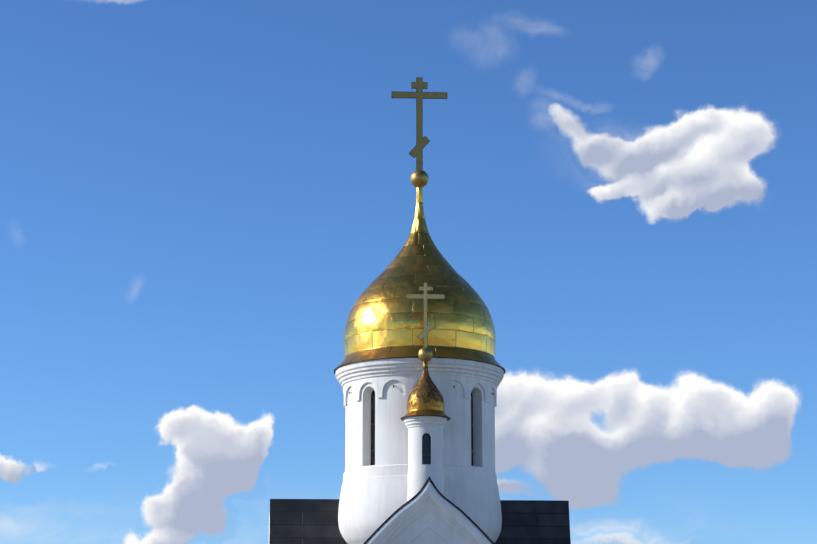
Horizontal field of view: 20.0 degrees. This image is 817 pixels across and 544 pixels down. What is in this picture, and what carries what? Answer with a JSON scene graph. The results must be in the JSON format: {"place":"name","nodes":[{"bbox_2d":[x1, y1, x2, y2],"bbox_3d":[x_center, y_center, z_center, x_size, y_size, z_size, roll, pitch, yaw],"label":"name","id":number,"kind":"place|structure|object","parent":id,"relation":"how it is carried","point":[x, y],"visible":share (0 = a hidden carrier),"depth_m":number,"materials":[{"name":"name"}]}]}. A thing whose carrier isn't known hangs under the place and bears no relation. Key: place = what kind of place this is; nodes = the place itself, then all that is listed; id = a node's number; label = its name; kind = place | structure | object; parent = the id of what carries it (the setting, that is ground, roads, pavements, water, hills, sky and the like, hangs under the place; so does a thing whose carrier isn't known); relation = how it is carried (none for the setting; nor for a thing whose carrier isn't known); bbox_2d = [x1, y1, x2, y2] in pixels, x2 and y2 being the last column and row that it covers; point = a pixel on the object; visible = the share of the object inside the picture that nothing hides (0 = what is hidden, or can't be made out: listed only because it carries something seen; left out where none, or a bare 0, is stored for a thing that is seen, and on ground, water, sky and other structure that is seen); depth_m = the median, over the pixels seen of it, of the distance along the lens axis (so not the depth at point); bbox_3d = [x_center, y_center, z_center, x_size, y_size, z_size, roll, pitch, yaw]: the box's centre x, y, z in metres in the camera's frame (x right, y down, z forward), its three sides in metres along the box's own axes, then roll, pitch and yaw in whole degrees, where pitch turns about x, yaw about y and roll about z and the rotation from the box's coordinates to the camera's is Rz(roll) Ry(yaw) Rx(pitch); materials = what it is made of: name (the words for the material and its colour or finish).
{"place":"outdoors","nodes":[
{"label":"outdoors","id":0,"kind":"place"},
{"bbox_2d":[0,0,816,543],"label":"sky","id":1,"kind":"structure","parent":0,"point":[199,199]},
{"label":"ground","id":2,"kind":"structure","parent":0,"visible":0},
{"bbox_3d":[0.222,9.001,44.446,7.600,4.640,7.600,1,-12,-3],"label":"chapel body","id":3,"kind":"object","parent":2,"relation":"on","visible":0},
{"bbox_2d":[338,380,501,543],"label":"tower drum","id":4,"kind":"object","parent":3,"relation":"on","point":[373,498],"depth_m":44.45,"materials":[{"name":"white paint"}]},
{"bbox_2d":[336,358,503,388],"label":"cornice","id":5,"kind":"structure","parent":4,"relation":"attached to","point":[494,374],"depth_m":44.59,"materials":[{"name":"white paint"}]},
{"bbox_2d":[334,356,505,374],"bbox_3d":[0.222,1.983,45.970,3.400,0.015,3.400,1,-12,-3],"label":"dome base rim","id":6,"kind":"object","parent":5,"relation":"attached to","point":[335,369],"visible":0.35,"depth_m":44.65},
{"bbox_2d":[343,374,496,409],"bbox_3d":[0.222,2.480,45.862,3.044,0.425,3.044,1,-12,-3],"label":"frieze","id":7,"kind":"object","parent":4,"relation":"attached to","point":[409,381],"visible":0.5,"depth_m":44.63,"materials":[{"name":"white paint"}]},
{"bbox_2d":[336,187,505,370],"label":"dome","id":8,"kind":"structure","parent":4,"relation":"on","point":[385,318],"depth_m":45.10,"materials":[{"name":"gold metal"}]},
{"bbox_2d":[410,170,428,187],"bbox_3d":[0.222,-1.881,46.809,0.370,0.370,0.370,1,-12,-3],"label":"ball finial","id":9,"kind":"object","parent":8,"relation":"on","point":[419,178],"visible":0.85,"depth_m":46.68,"materials":[{"name":"gold metal"}]},
{"bbox_2d":[391,77,446,169],"bbox_3d":[0.222,-2.989,47.049,1.124,1.978,0.035,1,-12,-3],"label":"cross","id":10,"kind":"object","parent":9,"relation":"on","point":[419,85],"visible":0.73,"depth_m":47.13,"materials":[{"name":"gold metal"}]},
{"bbox_2d":[371,390,472,465],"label":"windows","id":11,"kind":"structure","parent":4,"relation":"in","point":[373,427],"depth_m":44.90,"materials":[{"name":"black glass"}]},
{"bbox_2d":[269,499,570,543],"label":"roof","id":12,"kind":"object","parent":3,"relation":"on","point":[303,521],"visible":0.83,"depth_m":45.22,"materials":[{"name":"metal"}]},
{"bbox_2d":[363,476,494,543],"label":"gable roof edge","id":13,"kind":"object","parent":3,"relation":"on","point":[458,508],"visible":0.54,"depth_m":42.31,"materials":[{"name":"metal"}]},
{"bbox_2d":[400,282,450,500],"bbox_3d":[0.322,2.455,43.874,0.951,4.611,0.951,1,-12,-3],"label":"turret","id":14,"kind":"object","parent":13,"relation":"on","point":[425,418],"visible":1,"depth_m":43.50,"materials":[{"name":"white paint"}]},
{"bbox_2d":[365,480,491,543],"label":"gable front","id":15,"kind":"structure","parent":13,"relation":"attached to","point":[428,514],"depth_m":42.34,"materials":[{"name":"white paint"}]}
]}

